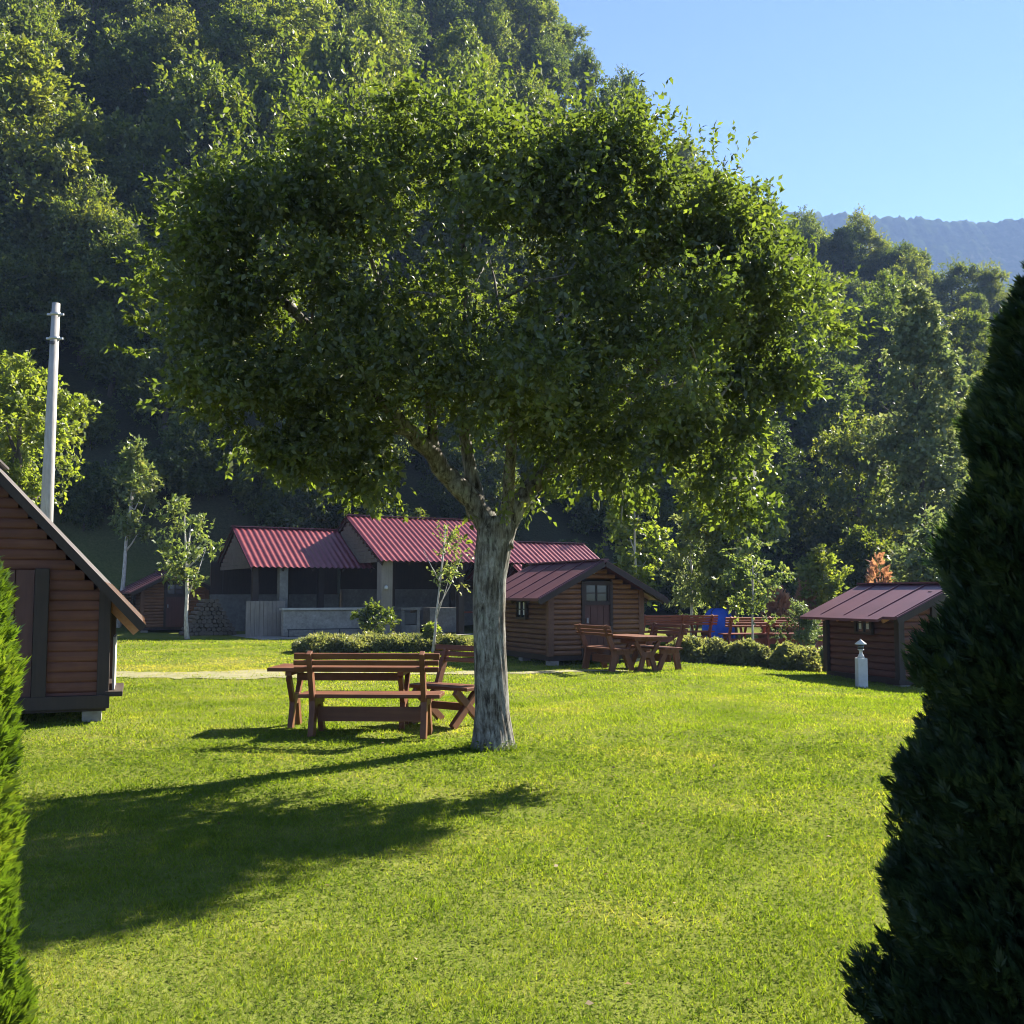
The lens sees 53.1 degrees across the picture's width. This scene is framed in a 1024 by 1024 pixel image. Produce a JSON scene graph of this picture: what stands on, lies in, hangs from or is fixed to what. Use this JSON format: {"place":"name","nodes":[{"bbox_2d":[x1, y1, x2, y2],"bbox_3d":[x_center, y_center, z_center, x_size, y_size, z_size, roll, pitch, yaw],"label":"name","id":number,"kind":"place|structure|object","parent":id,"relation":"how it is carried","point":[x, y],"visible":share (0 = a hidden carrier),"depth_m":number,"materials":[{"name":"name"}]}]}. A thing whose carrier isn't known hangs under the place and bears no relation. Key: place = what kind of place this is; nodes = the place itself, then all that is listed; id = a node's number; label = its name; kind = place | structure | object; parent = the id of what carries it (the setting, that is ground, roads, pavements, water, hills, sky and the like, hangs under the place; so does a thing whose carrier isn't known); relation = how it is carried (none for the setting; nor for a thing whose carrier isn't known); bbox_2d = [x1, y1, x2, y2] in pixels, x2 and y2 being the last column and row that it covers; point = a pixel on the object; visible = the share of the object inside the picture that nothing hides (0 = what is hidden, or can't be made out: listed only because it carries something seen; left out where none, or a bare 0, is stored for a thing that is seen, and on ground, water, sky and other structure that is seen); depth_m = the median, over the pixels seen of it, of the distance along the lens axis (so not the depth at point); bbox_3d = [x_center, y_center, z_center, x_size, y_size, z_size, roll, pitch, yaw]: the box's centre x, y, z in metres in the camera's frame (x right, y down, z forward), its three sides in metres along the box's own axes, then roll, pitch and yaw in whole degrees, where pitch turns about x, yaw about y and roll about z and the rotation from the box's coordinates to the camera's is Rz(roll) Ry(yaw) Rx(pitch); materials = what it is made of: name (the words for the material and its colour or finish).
{"place":"outdoors","nodes":[
{"label":"outdoors","id":0,"kind":"place"},
{"bbox_2d":[116,669,643,678],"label":"gravel path","id":1,"kind":"structure","parent":0,"point":[243,674],"depth_m":20.21,"materials":[{"name":"beige gravel"}]},
{"bbox_2d":[0,1,950,1023],"bbox_3d":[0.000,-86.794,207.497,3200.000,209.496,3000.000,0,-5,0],"label":"ground","id":2,"kind":"structure","parent":0,"point":[102,547],"depth_m":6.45,"materials":[{"name":"green plant"}]},
{"bbox_2d":[0,555,45,1023],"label":"thuja","id":3,"kind":"object","parent":2,"relation":"on","point":[19,1002],"visible":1,"depth_m":3.17,"materials":[{"name":"green plant"}]},
{"bbox_2d":[0,237,77,368],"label":"woodland tree","id":4,"kind":"object","parent":2,"relation":"on","point":[20,327],"visible":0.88,"depth_m":49.73,"materials":[{"name":"green plant"}]},
{"bbox_2d":[2,0,94,107],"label":"woodland tree","id":5,"kind":"object","parent":2,"relation":"on","point":[75,10],"visible":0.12,"depth_m":75.75,"materials":[{"name":"green plant"}]},
{"bbox_2d":[0,0,100,128],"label":"woodland tree","id":6,"kind":"object","parent":2,"relation":"on","point":[20,12],"visible":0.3,"depth_m":67.49,"materials":[{"name":"green plant"}]},
{"bbox_2d":[0,348,103,513],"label":"broadleaf tree","id":7,"kind":"object","parent":2,"relation":"on","point":[14,406],"visible":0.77,"depth_m":28.93,"materials":[{"name":"green plant"}]},
{"bbox_2d":[40,302,63,521],"bbox_3d":[-11.395,-0.720,25.125,0.400,8.980,0.369,-4,-6,39],"label":"utility pole","id":8,"kind":"object","parent":2,"relation":"on","point":[47,487],"visible":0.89,"depth_m":25.18,"materials":[{"name":"metal"}]},
{"bbox_2d":[0,32,104,312],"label":"woodland tree","id":9,"kind":"object","parent":2,"relation":"on","point":[22,101],"visible":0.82,"depth_m":53.15,"materials":[{"name":"green plant"}]},
{"bbox_2d":[13,91,126,182],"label":"woodland tree","id":10,"kind":"object","parent":2,"relation":"on","point":[72,104],"visible":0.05,"depth_m":60.20,"materials":[{"name":"green plant"}]},
{"bbox_2d":[0,459,145,721],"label":"log cabin","id":11,"kind":"object","parent":2,"relation":"on","point":[72,604],"visible":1,"depth_m":12.51,"materials":[{"name":"brown wood"}]},
{"bbox_2d":[5,570,34,697],"bbox_3d":[-6.619,1.461,12.117,1.724,1.560,0.050,2,-5,-20],"label":"door","id":12,"kind":"structure","parent":11,"relation":"in","point":[25,579],"depth_m":12.37,"materials":[{"name":"brown wood"}]},
{"bbox_2d":[8,174,154,362],"bbox_3d":[-22.416,-12.516,53.080,6.847,10.307,6.868,-2,-5,24],"label":"woodland tree","id":13,"kind":"object","parent":2,"relation":"on","point":[98,211],"visible":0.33,"depth_m":51.51,"materials":[{"name":"green plant"}]},
{"bbox_2d":[54,460,112,531],"bbox_3d":[-18.389,-0.654,43.737,2.918,3.302,3.035,2,-5,-27],"label":"woodland bush","id":14,"kind":"object","parent":2,"relation":"on","point":[84,495],"visible":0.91,"depth_m":43.30,"materials":[{"name":"green plant"}]},
{"bbox_2d":[23,169,149,366],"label":"woodland tree","id":15,"kind":"object","parent":2,"relation":"on","point":[63,211],"visible":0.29,"depth_m":51.51,"materials":[{"name":"green plant"}]},
{"bbox_2d":[62,389,120,449],"bbox_3d":[-19.511,-4.210,47.385,2.710,2.948,2.605,2,-5,-21],"label":"woodland bush","id":16,"kind":"object","parent":2,"relation":"on","point":[104,420],"visible":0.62,"depth_m":47.23,"materials":[{"name":"green plant"}]},
{"bbox_2d":[41,210,170,358],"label":"woodland tree","id":17,"kind":"object","parent":2,"relation":"on","point":[128,221],"visible":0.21,"depth_m":51.31,"materials":[{"name":"green plant"}]},
{"bbox_2d":[58,213,158,397],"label":"woodland tree","id":18,"kind":"object","parent":2,"relation":"on","point":[86,284],"visible":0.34,"depth_m":50.58,"materials":[{"name":"green plant"}]},
{"bbox_2d":[59,0,159,111],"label":"woodland tree","id":19,"kind":"object","parent":2,"relation":"on","point":[134,6],"visible":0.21,"depth_m":79.15,"materials":[{"name":"green plant"}]},
{"bbox_2d":[75,152,155,232],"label":"woodland tree","id":20,"kind":"object","parent":2,"relation":"on","point":[117,166],"visible":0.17,"depth_m":57.08,"materials":[{"name":"green plant"}]},
{"bbox_2d":[92,437,170,517],"bbox_3d":[-16.743,-1.406,44.992,3.483,3.789,3.348,-4,-6,44],"label":"woodland bush","id":21,"kind":"object","parent":2,"relation":"on","point":[149,456],"visible":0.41,"depth_m":44.73,"materials":[{"name":"green plant"}]},
{"bbox_2d":[107,434,164,627],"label":"young tree","id":22,"kind":"object","parent":2,"relation":"on","point":[134,466],"visible":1,"depth_m":40.01,"materials":[{"name":"green plant"}]},
{"bbox_2d":[77,16,200,155],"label":"woodland tree","id":23,"kind":"object","parent":2,"relation":"on","point":[140,56],"visible":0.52,"depth_m":72.18,"materials":[{"name":"green plant"}]},
{"bbox_2d":[102,150,176,245],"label":"woodland tree","id":24,"kind":"object","parent":2,"relation":"on","point":[152,171],"visible":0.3,"depth_m":57.48,"materials":[{"name":"green plant"}]},
{"bbox_2d":[81,247,214,452],"bbox_3d":[-16.458,-7.598,49.372,6.847,10.299,6.868,0,-5,3],"label":"woodland tree","id":25,"kind":"object","parent":2,"relation":"on","point":[137,371],"visible":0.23,"depth_m":47.83,"materials":[{"name":"green plant"}]},
{"bbox_2d":[118,569,209,632],"bbox_3d":[-13.379,3.491,39.640,3.356,2.524,3.936,3,-5,-30],"label":"log cabin","id":26,"kind":"object","parent":2,"relation":"on","point":[154,601],"visible":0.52,"depth_m":38.20,"materials":[{"name":"brown wood"}]},
{"bbox_2d":[119,3,218,121],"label":"woodland tree","id":27,"kind":"object","parent":2,"relation":"on","point":[187,40],"visible":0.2,"depth_m":78.72,"materials":[{"name":"green plant"}]},
{"bbox_2d":[75,40,292,203],"bbox_3d":[-19.985,-20.498,61.788,11.950,15.441,12.338,-4,-6,39],"label":"woodland tree","id":28,"kind":"object","parent":2,"relation":"on","point":[193,107],"visible":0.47,"depth_m":59.97,"materials":[{"name":"green plant"}]},
{"bbox_2d":[151,418,222,504],"bbox_3d":[-14.785,-2.268,46.641,3.561,4.029,3.704,4,-6,-42],"label":"woodland bush","id":29,"kind":"object","parent":2,"relation":"on","point":[179,447],"visible":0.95,"depth_m":45.99,"materials":[{"name":"green plant"}]},
{"bbox_2d":[149,493,224,638],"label":"young tree","id":30,"kind":"object","parent":2,"relation":"on","point":[181,507],"visible":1,"depth_m":33.33,"materials":[{"name":"green plant"}]},
{"bbox_2d":[140,0,233,78],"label":"woodland tree","id":31,"kind":"object","parent":2,"relation":"on","point":[204,25],"visible":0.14,"depth_m":85.51,"materials":[{"name":"green plant"}]},
{"bbox_2d":[130,319,252,442],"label":"woodland tree","id":32,"kind":"object","parent":2,"relation":"on","point":[204,426],"visible":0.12,"depth_m":48.31,"materials":[{"name":"green plant"}]},
{"bbox_2d":[187,440,241,499],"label":"woodland bush","id":33,"kind":"object","parent":2,"relation":"on","point":[220,480],"visible":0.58,"depth_m":46.86,"materials":[{"name":"green plant"}]},
{"bbox_2d":[170,2,294,150],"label":"woodland tree","id":34,"kind":"object","parent":2,"relation":"on","point":[239,23],"visible":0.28,"depth_m":72.37,"materials":[{"name":"green plant"}]},
{"bbox_2d":[226,461,287,521],"bbox_3d":[-11.466,-1.112,47.091,3.188,3.468,3.064,0,-5,-4],"label":"woodland bush","id":35,"kind":"object","parent":2,"relation":"on","point":[249,495],"visible":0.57,"depth_m":46.42,"materials":[{"name":"green plant"}]},
{"bbox_2d":[208,0,345,122],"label":"woodland tree","id":36,"kind":"object","parent":2,"relation":"on","point":[287,32],"visible":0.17,"depth_m":77.22,"materials":[{"name":"green plant"}]},
{"bbox_2d":[227,52,337,228],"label":"woodland tree","id":37,"kind":"object","parent":2,"relation":"on","point":[265,94],"visible":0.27,"depth_m":64.99,"materials":[{"name":"green plant"}]},
{"bbox_2d":[257,476,337,529],"bbox_3d":[-9.485,0.294,45.727,3.740,4.232,3.890,4,-6,-40],"label":"woodland bush","id":38,"kind":"object","parent":2,"relation":"on","point":[296,508],"visible":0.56,"depth_m":45.16,"materials":[{"name":"green plant"}]},
{"bbox_2d":[225,143,384,372],"bbox_3d":[-12.018,-12.927,55.419,11.412,15.204,11.447,1,-5,-16],"label":"woodland tree","id":39,"kind":"object","parent":2,"relation":"on","point":[286,244],"visible":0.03,"depth_m":53.95,"materials":[{"name":"green plant"}]},
{"bbox_2d":[267,663,427,729],"bbox_3d":[-1.957,2.224,12.313,1.809,0.745,0.750,0,-5,2],"label":"picnic table","id":40,"kind":"object","parent":2,"relation":"on","point":[295,716],"visible":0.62,"depth_m":12.29,"materials":[{"name":"brown wood"}]},
{"bbox_2d":[283,23,434,185],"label":"woodland tree","id":41,"kind":"object","parent":2,"relation":"on","point":[333,54],"visible":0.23,"depth_m":70.76,"materials":[{"name":"green plant"}]},
{"bbox_2d":[293,651,444,738],"bbox_3d":[-1.576,2.033,11.459,1.611,0.983,0.768,0,-5,3],"label":"garden bench","id":42,"kind":"object","parent":2,"relation":"on","point":[320,712],"visible":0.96,"depth_m":11.26,"materials":[{"name":"brown wood"}]},
{"bbox_2d":[329,0,420,123],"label":"woodland tree","id":43,"kind":"object","parent":2,"relation":"on","point":[370,21],"visible":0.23,"depth_m":85.39,"materials":[{"name":"green plant"}]},
{"bbox_2d":[350,596,401,634],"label":"bush","id":44,"kind":"object","parent":2,"relation":"on","point":[374,611],"visible":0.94,"depth_m":31.88,"materials":[{"name":"green plant"}]},
{"bbox_2d":[321,134,436,311],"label":"woodland tree","id":45,"kind":"object","parent":2,"relation":"on","point":[416,251],"visible":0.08,"depth_m":65.55,"materials":[{"name":"green plant"}]},
{"bbox_2d":[291,630,473,652],"bbox_3d":[-3.461,3.555,27.836,5.013,0.723,2.133,1,-5,-13],"label":"flower bed hedge","id":46,"kind":"object","parent":2,"relation":"on","point":[367,641],"visible":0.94,"depth_m":27.15,"materials":[{"name":"green plant"}]},
{"bbox_2d":[338,0,433,95],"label":"woodland tree","id":47,"kind":"object","parent":2,"relation":"on","point":[419,35],"visible":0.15,"depth_m":98.90,"materials":[{"name":"green plant"}]},
{"bbox_2d":[179,514,599,639],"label":"picnic pavilion","id":48,"kind":"structure","parent":2,"relation":"on","point":[266,583],"depth_m":37.60,"materials":[{"name":"red metal"}]},
{"bbox_2d":[391,0,487,82],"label":"woodland tree","id":49,"kind":"object","parent":2,"relation":"on","point":[445,13],"visible":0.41,"depth_m":112.26,"materials":[{"name":"green plant"}]},
{"bbox_2d":[409,644,474,728],"bbox_3d":[-0.767,2.156,12.667,1.015,0.975,0.738,-3,-6,35],"label":"garden bench","id":50,"kind":"object","parent":2,"relation":"on","point":[464,706],"visible":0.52,"depth_m":12.65,"materials":[{"name":"brown wood"}]},
{"bbox_2d":[424,521,474,651],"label":"young tree","id":51,"kind":"object","parent":2,"relation":"on","point":[451,571],"visible":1,"depth_m":27.38,"materials":[{"name":"green plant"}]},
{"bbox_2d":[417,440,493,519],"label":"woodland tree","id":52,"kind":"object","parent":2,"relation":"on","point":[457,510],"visible":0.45,"depth_m":49.91,"materials":[{"name":"green plant"}]},
{"bbox_2d":[406,43,522,267],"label":"woodland tree","id":53,"kind":"object","parent":2,"relation":"on","point":[479,91],"visible":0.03,"depth_m":72.73,"materials":[{"name":"green plant"}]},
{"bbox_2d":[424,19,512,131],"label":"woodland tree","id":54,"kind":"object","parent":2,"relation":"on","point":[446,46],"visible":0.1,"depth_m":84.97,"materials":[{"name":"green plant"}]},
{"bbox_2d":[385,141,553,329],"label":"woodland tree","id":55,"kind":"object","parent":2,"relation":"on","point":[496,252],"visible":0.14,"depth_m":65.72,"materials":[{"name":"green plant"}]},
{"bbox_2d":[93,36,889,751],"bbox_3d":[-0.013,-1.280,9.973,7.949,7.630,4.083,0,-5,0],"label":"fruit tree","id":56,"kind":"object","parent":2,"relation":"on","point":[531,378],"visible":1,"depth_m":9.57,"materials":[{"name":"green plant"}]},
{"bbox_2d":[461,4,524,102],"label":"woodland tree","id":57,"kind":"object","parent":2,"relation":"on","point":[493,34],"visible":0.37,"depth_m":111.08,"materials":[{"name":"green plant"}]},
{"bbox_2d":[477,451,527,540],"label":"woodland tree","id":58,"kind":"object","parent":2,"relation":"on","point":[494,493],"visible":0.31,"depth_m":49.79,"materials":[{"name":"green plant"}]},
{"bbox_2d":[503,62,561,136],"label":"woodland tree","id":59,"kind":"object","parent":2,"relation":"on","point":[523,88],"visible":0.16,"depth_m":92.66,"materials":[{"name":"green plant"}]},
{"bbox_2d":[500,0,567,81],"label":"woodland tree","id":60,"kind":"object","parent":2,"relation":"on","point":[541,13],"visible":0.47,"depth_m":119.26,"materials":[{"name":"green plant"}]},
{"bbox_2d":[519,32,577,119],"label":"woodland tree","id":61,"kind":"object","parent":2,"relation":"on","point":[549,63],"visible":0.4,"depth_m":112.91,"materials":[{"name":"green plant"}]},
{"bbox_2d":[565,40,606,117],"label":"woodland tree","id":62,"kind":"object","parent":2,"relation":"on","point":[578,71],"visible":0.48,"depth_m":118.48,"materials":[{"name":"green plant"}]},
{"bbox_2d":[505,559,669,665],"bbox_3d":[1.306,2.448,24.735,3.356,2.524,3.936,2,-5,-24],"label":"log cabin","id":63,"kind":"object","parent":2,"relation":"on","point":[548,605],"visible":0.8,"depth_m":23.44,"materials":[{"name":"brown wood"}]},
{"bbox_2d":[585,605,609,654],"bbox_3d":[1.935,2.683,23.306,0.660,1.130,0.110,2,-5,-24],"label":"door","id":64,"kind":"structure","parent":63,"relation":"in","point":[594,614],"depth_m":23.31,"materials":[{"name":"brown wood"}]},
{"bbox_2d":[574,623,634,671],"bbox_3d":[1.941,2.821,21.314,0.768,0.983,1.390,2,-5,-28],"label":"garden bench","id":65,"kind":"object","parent":2,"relation":"on","point":[612,659],"visible":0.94,"depth_m":21.15,"materials":[{"name":"brown wood"}]},
{"bbox_2d":[559,427,658,550],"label":"woodland tree","id":66,"kind":"object","parent":2,"relation":"on","point":[590,515],"visible":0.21,"depth_m":52.53,"materials":[{"name":"green plant"}]},
{"bbox_2d":[601,634,667,671],"bbox_3d":[2.548,2.951,21.434,0.710,0.735,1.465,2,-5,-28],"label":"picnic table","id":67,"kind":"object","parent":2,"relation":"on","point":[636,640],"visible":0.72,"depth_m":21.03,"materials":[{"name":"brown wood"}]},
{"bbox_2d":[594,473,676,610],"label":"broadleaf tree","id":68,"kind":"object","parent":2,"relation":"on","point":[638,570],"visible":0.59,"depth_m":28.92,"materials":[{"name":"green plant"}]},
{"bbox_2d":[628,465,679,552],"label":"woodland tree","id":69,"kind":"object","parent":2,"relation":"on","point":[668,507],"visible":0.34,"depth_m":52.89,"materials":[{"name":"green plant"}]},
{"bbox_2d":[631,622,689,670],"bbox_3d":[3.079,2.860,21.772,0.768,0.983,1.390,2,-5,-28],"label":"garden bench","id":70,"kind":"object","parent":2,"relation":"on","point":[662,656],"visible":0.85,"depth_m":21.49,"materials":[{"name":"brown wood"}]},
{"bbox_2d":[655,510,710,635],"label":"young tree","id":71,"kind":"object","parent":2,"relation":"on","point":[683,596],"visible":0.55,"depth_m":35.57,"materials":[{"name":"green plant"}]},
{"bbox_2d":[665,634,729,663],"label":"hedge","id":72,"kind":"object","parent":2,"relation":"on","point":[695,649],"visible":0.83,"depth_m":24.10,"materials":[{"name":"green plant"}]},
{"bbox_2d":[668,386,799,637],"bbox_3d":[7.342,-0.198,34.354,4.319,9.111,4.660,0,-5,0],"label":"broadleaf tree","id":73,"kind":"object","parent":2,"relation":"on","point":[718,563],"visible":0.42,"depth_m":33.55,"materials":[{"name":"green plant"}]},
{"bbox_2d":[724,637,772,667],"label":"hedge","id":74,"kind":"object","parent":2,"relation":"on","point":[747,652],"visible":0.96,"depth_m":23.79,"materials":[{"name":"green plant"}]},
{"bbox_2d":[712,533,797,639],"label":"young tree","id":75,"kind":"object","parent":2,"relation":"on","point":[756,605],"visible":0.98,"depth_m":28.32,"materials":[{"name":"green plant"}]},
{"bbox_2d":[730,409,821,577],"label":"woodland tree","id":76,"kind":"object","parent":2,"relation":"on","point":[795,526],"visible":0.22,"depth_m":53.44,"materials":[{"name":"green plant"}]},
{"bbox_2d":[759,585,795,637],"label":"dried conifer","id":77,"kind":"object","parent":2,"relation":"on","point":[774,608],"visible":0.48,"depth_m":32.07,"materials":[{"name":"brown plant"}]},
{"bbox_2d":[767,597,822,647],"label":"bush","id":78,"kind":"object","parent":2,"relation":"on","point":[812,631],"visible":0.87,"depth_m":28.18,"materials":[{"name":"green plant"}]},
{"bbox_2d":[768,641,822,672],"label":"hedge","id":79,"kind":"object","parent":2,"relation":"on","point":[787,656],"visible":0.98,"depth_m":23.09,"materials":[{"name":"green plant"}]},
{"bbox_2d":[733,248,865,515],"bbox_3d":[16.605,-7.639,61.613,9.170,17.041,9.868,-1,-5,14],"label":"woodland tree","id":80,"kind":"object","parent":2,"relation":"on","point":[803,429],"visible":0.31,"depth_m":59.88,"materials":[{"name":"green plant"}]},
{"bbox_2d":[788,543,853,606],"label":"young tree","id":81,"kind":"object","parent":2,"relation":"on","point":[828,583],"visible":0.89,"depth_m":32.66,"materials":[{"name":"green plant"}]},
{"bbox_2d":[774,320,880,469],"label":"woodland tree","id":82,"kind":"object","parent":2,"relation":"on","point":[843,357],"visible":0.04,"depth_m":65.41,"materials":[{"name":"green plant"}]},
{"bbox_2d":[816,225,867,292],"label":"woodland tree","id":83,"kind":"object","parent":2,"relation":"on","point":[843,246],"visible":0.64,"depth_m":121.56,"materials":[{"name":"green plant"}]},
{"bbox_2d":[794,405,912,555],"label":"woodland tree","id":84,"kind":"object","parent":2,"relation":"on","point":[834,448],"visible":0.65,"depth_m":52.53,"materials":[{"name":"green plant"}]},
{"bbox_2d":[825,524,893,591],"bbox_3d":[15.828,2.644,46.579,3.893,4.235,3.743,-3,-5,32],"label":"woodland bush","id":85,"kind":"object","parent":2,"relation":"on","point":[862,550],"visible":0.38,"depth_m":45.87,"materials":[{"name":"green plant"}]},
{"bbox_2d":[840,203,891,283],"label":"woodland tree","id":86,"kind":"object","parent":2,"relation":"on","point":[867,237],"visible":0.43,"depth_m":123.70,"materials":[{"name":"green plant"}]},
{"bbox_2d":[799,582,946,686],"bbox_3d":[8.268,2.576,21.456,3.134,2.206,3.106,1,-5,-18],"label":"log cabin","id":87,"kind":"object","parent":2,"relation":"on","point":[880,619],"visible":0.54,"depth_m":20.88,"materials":[{"name":"red wood"}]},
{"bbox_2d":[838,272,950,433],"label":"woodland tree","id":88,"kind":"object","parent":2,"relation":"on","point":[882,311],"visible":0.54,"depth_m":71.01,"materials":[{"name":"green plant"}]},
{"bbox_2d":[852,277,978,581],"bbox_3d":[17.033,-2.478,42.193,5.109,14.768,5.382,0,-5,0],"label":"broadleaf tree","id":89,"kind":"object","parent":2,"relation":"on","point":[933,449],"visible":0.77,"depth_m":41.79,"materials":[{"name":"green plant"}]},
{"bbox_2d":[892,247,944,315],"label":"woodland tree","id":90,"kind":"object","parent":2,"relation":"on","point":[912,268],"visible":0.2,"depth_m":114.64,"materials":[{"name":"green plant"}]},
{"bbox_2d":[885,505,954,581],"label":"broadleaf tree","id":91,"kind":"object","parent":2,"relation":"on","point":[912,564],"visible":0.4,"depth_m":32.91,"materials":[{"name":"green plant"}]},
{"bbox_2d":[837,261,1023,1023],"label":"thuja","id":92,"kind":"object","parent":2,"relation":"on","point":[950,869],"visible":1,"depth_m":3.25,"materials":[{"name":"green plant"}]},
{"bbox_2d":[930,253,978,327],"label":"woodland tree","id":93,"kind":"object","parent":2,"relation":"on","point":[954,280],"visible":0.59,"depth_m":118.21,"materials":[{"name":"green plant"}]},
{"bbox_2d":[934,307,990,437],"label":"woodland tree","id":94,"kind":"object","parent":2,"relation":"on","point":[966,342],"visible":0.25,"depth_m":72.12,"materials":[{"name":"green plant"}]},
{"bbox_2d":[953,258,1013,324],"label":"woodland tree","id":95,"kind":"object","parent":2,"relation":"on","point":[994,275],"visible":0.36,"depth_m":116.69,"materials":[{"name":"green plant"}]},
{"bbox_2d":[547,0,1023,223],"label":"sky","id":96,"kind":"structure","parent":0,"point":[907,109],"materials":[{"name":"blue"}]},
{"bbox_2d":[780,210,1023,324],"bbox_3d":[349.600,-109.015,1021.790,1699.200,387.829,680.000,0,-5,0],"label":"hills","id":97,"kind":"structure","parent":0,"point":[1000,241],"depth_m":993.01,"materials":[{"name":"green plant"}]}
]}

